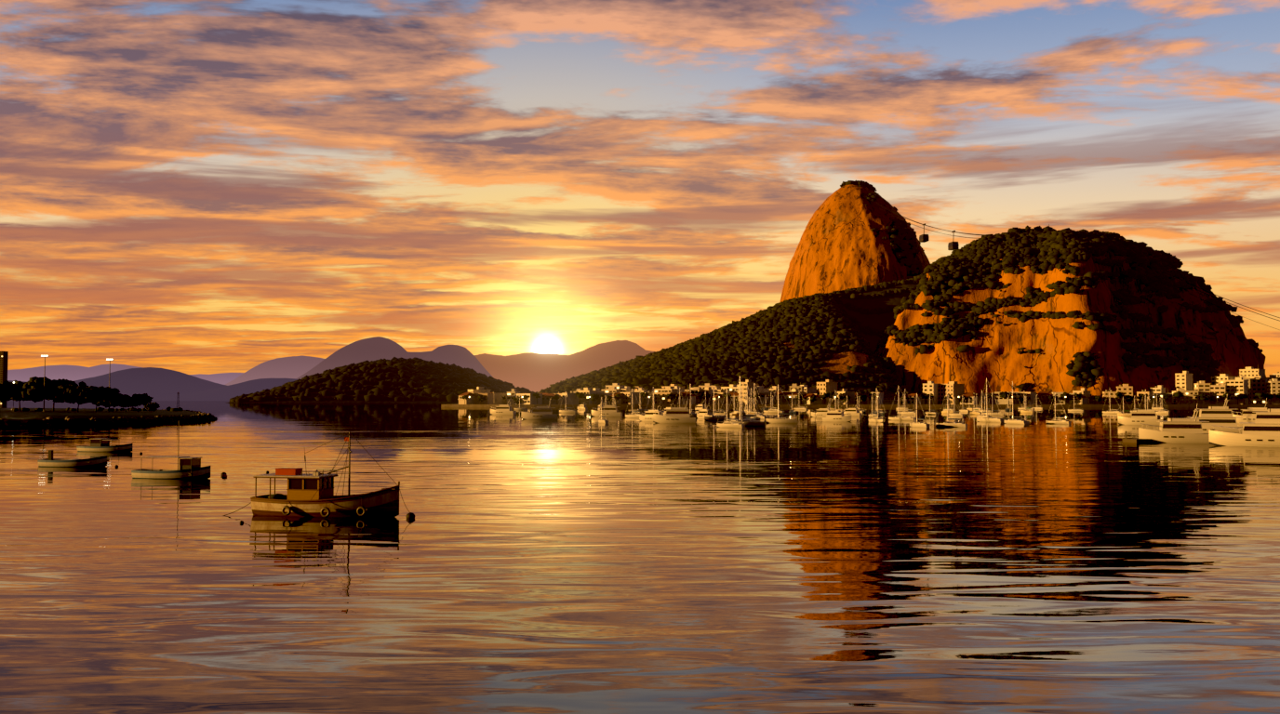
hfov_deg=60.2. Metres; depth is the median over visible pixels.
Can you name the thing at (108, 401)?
park tree
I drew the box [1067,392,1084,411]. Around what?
marina boat
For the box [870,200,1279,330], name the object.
cable car ropes
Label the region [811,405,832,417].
marina boat
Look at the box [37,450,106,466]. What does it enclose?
fishing boat
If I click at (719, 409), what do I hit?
marina boat
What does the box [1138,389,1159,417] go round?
marina boat
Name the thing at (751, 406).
marina boat
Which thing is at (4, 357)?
tower block
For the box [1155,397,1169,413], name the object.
marina boat
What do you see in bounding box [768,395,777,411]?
marina boat
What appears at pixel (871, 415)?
marina boat
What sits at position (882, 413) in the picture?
marina boat
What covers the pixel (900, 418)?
marina boat
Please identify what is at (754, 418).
marina boat
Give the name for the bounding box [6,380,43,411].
park tree
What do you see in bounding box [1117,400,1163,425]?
yacht
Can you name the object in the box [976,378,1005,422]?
marina boat
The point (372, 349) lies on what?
range
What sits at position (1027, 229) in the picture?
urca summit trees
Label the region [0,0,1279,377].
sky
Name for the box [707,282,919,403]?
urca forest ridge
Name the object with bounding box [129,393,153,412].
park tree
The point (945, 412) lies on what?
marina boat
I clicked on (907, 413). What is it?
marina boat
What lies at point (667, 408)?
marina boat
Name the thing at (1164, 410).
marina boat
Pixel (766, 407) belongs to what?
marina boat
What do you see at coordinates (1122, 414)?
marina boat
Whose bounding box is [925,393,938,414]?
marina boat
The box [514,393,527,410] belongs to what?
bay boat
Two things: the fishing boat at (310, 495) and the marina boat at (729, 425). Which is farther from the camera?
the marina boat at (729, 425)
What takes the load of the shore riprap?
on the shore land at (32, 417)
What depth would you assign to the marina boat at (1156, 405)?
710.43 m
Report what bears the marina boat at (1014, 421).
on the bay water
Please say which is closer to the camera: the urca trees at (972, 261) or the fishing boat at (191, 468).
the fishing boat at (191, 468)
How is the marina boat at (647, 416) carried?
on the bay water
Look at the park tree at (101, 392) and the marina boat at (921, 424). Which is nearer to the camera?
the marina boat at (921, 424)
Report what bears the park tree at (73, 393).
on the shore land at (32, 417)
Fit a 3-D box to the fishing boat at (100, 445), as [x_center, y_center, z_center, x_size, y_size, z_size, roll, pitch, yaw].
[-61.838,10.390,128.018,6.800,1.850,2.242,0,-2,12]
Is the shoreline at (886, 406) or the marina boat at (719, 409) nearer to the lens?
the marina boat at (719, 409)
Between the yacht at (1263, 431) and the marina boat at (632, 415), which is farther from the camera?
the marina boat at (632, 415)
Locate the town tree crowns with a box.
[461,390,1279,404]
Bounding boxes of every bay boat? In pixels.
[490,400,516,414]
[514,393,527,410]
[520,400,557,419]
[559,391,575,413]
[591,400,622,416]
[632,389,649,412]
[643,386,666,414]
[653,401,695,423]
[683,384,701,417]
[704,386,729,420]
[723,375,765,426]
[765,385,797,423]
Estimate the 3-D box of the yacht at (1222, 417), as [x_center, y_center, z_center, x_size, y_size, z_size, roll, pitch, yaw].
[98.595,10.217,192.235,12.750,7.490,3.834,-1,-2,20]
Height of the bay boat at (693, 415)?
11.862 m
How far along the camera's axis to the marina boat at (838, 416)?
303.52 m
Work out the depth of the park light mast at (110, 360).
410.85 m
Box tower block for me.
[0,351,8,402]
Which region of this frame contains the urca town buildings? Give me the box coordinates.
[457,366,1279,404]
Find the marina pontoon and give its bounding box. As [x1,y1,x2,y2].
[1122,431,1152,442]
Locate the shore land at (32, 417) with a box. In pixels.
[0,408,209,426]
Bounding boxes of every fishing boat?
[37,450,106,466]
[76,438,133,452]
[131,420,210,479]
[250,431,399,518]
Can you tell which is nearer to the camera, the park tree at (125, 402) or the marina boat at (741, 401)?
the marina boat at (741, 401)
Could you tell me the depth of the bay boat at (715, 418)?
322.72 m
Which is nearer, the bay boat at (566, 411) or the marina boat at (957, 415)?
the marina boat at (957, 415)
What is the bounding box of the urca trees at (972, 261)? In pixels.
[875,227,1263,391]
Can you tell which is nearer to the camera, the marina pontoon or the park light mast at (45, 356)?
the marina pontoon
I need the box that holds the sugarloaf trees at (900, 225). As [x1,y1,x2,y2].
[840,179,924,279]
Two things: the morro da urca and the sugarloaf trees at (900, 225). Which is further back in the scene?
the sugarloaf trees at (900, 225)
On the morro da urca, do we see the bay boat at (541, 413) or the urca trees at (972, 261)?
the urca trees at (972, 261)
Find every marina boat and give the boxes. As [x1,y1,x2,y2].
[577,401,587,410]
[598,398,608,423]
[625,393,641,417]
[639,402,666,421]
[663,403,675,415]
[694,401,705,412]
[696,405,713,418]
[714,397,726,413]
[716,388,745,427]
[731,406,746,421]
[736,387,749,414]
[741,384,760,420]
[745,387,764,415]
[747,384,768,419]
[760,395,772,410]
[763,395,784,413]
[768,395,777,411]
[788,393,799,413]
[793,390,808,410]
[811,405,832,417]
[822,406,851,422]
[842,404,861,416]
[867,392,880,417]
[868,391,882,422]
[870,390,887,414]
[888,386,916,420]
[895,398,907,409]
[897,392,918,414]
[909,393,930,427]
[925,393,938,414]
[935,388,967,427]
[941,398,953,413]
[948,403,963,416]
[970,399,981,414]
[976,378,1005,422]
[976,390,992,417]
[979,396,993,413]
[985,392,1004,415]
[1004,381,1029,424]
[1020,401,1033,413]
[1046,392,1071,424]
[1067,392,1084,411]
[1102,392,1122,413]
[1117,397,1131,415]
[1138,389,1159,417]
[1151,394,1165,409]
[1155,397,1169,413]
[1157,398,1170,413]
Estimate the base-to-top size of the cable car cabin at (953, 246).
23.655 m
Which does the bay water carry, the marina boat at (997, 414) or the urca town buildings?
the marina boat at (997, 414)
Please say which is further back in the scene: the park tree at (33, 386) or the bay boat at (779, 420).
the park tree at (33, 386)
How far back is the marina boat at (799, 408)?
663.27 m
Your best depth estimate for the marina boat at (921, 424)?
242.75 m
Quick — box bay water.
[0,400,1279,713]
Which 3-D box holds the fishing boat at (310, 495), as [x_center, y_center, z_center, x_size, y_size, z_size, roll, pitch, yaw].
[-16.179,6.295,57.428,7.930,4.833,2.875,-1,-2,13]
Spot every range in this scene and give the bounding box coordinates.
[7,363,243,385]
[7,367,297,400]
[225,355,324,386]
[296,336,493,379]
[474,340,653,392]
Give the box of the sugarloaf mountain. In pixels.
[779,184,930,302]
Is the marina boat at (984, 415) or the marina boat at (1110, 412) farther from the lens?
the marina boat at (1110, 412)
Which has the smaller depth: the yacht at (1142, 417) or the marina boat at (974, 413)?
the yacht at (1142, 417)
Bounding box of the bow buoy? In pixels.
[405,512,415,519]
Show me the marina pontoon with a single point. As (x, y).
(1126, 440)
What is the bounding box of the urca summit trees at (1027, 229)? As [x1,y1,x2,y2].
[1007,225,1105,233]
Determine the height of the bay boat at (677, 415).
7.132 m
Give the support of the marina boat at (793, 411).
on the bay water
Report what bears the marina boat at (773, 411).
on the bay water
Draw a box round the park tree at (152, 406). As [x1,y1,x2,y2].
[144,402,159,413]
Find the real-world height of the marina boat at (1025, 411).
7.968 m
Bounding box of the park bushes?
[11,406,183,411]
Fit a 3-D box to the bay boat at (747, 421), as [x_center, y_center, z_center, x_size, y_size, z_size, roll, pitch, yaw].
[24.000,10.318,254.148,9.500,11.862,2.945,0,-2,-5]
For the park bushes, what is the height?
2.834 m
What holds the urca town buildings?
on the shoreline at (886, 406)
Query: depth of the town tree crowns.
911.82 m
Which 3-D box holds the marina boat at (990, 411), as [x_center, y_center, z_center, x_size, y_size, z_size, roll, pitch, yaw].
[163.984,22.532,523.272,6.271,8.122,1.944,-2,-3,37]
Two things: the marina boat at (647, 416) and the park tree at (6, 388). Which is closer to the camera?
the marina boat at (647, 416)
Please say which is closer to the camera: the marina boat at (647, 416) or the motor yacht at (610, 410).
the marina boat at (647, 416)
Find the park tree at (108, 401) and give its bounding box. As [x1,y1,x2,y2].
[94,393,129,412]
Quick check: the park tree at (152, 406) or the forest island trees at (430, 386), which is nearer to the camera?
the park tree at (152, 406)
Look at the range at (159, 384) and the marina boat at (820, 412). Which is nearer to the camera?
the marina boat at (820, 412)
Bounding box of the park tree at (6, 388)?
[0,379,21,403]
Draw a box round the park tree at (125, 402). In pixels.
[117,395,138,412]
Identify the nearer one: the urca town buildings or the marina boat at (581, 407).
the marina boat at (581, 407)
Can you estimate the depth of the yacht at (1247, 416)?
283.65 m
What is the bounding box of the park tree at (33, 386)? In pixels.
[21,376,88,411]
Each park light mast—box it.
[40,355,49,412]
[106,359,113,412]
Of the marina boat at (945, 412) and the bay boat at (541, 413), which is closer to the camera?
the bay boat at (541, 413)
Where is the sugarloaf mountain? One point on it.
(841, 246)
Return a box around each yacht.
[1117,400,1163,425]
[1138,405,1209,443]
[1186,399,1242,433]
[1208,408,1279,447]
[1232,400,1267,423]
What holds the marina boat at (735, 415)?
on the bay water
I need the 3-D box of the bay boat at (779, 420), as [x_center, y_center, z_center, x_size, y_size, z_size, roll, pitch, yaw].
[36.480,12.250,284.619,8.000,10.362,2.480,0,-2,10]
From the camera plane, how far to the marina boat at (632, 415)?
369.36 m
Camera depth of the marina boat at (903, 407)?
694.01 m
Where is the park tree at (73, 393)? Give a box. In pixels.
[51,383,94,412]
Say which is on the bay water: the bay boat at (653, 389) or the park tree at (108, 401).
the bay boat at (653, 389)
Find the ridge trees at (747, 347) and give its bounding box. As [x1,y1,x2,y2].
[536,278,920,399]
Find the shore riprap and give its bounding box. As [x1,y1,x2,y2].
[0,408,217,426]
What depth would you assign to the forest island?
2123.43 m
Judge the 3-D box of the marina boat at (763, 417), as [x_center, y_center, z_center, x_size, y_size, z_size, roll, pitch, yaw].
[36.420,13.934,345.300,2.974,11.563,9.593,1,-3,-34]
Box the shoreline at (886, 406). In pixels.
[440,403,1279,407]
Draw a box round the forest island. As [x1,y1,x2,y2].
[229,365,476,402]
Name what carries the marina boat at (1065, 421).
on the bay water
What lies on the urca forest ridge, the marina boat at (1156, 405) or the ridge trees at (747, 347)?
the ridge trees at (747, 347)
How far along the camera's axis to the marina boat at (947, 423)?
242.67 m
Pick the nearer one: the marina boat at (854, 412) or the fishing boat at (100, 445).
the fishing boat at (100, 445)
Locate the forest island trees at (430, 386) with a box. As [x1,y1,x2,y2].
[228,357,537,402]
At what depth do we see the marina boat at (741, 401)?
386.00 m
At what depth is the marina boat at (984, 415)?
347.17 m
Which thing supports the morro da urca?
on the shoreline at (886, 406)
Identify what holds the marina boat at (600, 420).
on the bay water
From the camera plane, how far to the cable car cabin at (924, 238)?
1442.40 m
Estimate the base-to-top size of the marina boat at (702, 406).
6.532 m
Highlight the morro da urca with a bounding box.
[874,240,1266,403]
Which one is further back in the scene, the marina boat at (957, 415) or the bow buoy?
the marina boat at (957, 415)
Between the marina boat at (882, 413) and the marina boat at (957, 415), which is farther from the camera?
the marina boat at (882, 413)
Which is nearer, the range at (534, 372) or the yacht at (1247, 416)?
the yacht at (1247, 416)
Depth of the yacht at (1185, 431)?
153.40 m
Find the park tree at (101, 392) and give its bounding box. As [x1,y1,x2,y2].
[83,386,120,412]
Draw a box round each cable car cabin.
[919,223,929,242]
[947,230,959,250]
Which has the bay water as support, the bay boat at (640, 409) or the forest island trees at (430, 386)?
the bay boat at (640, 409)
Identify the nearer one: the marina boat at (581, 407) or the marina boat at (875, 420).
the marina boat at (875, 420)
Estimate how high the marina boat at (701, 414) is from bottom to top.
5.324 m

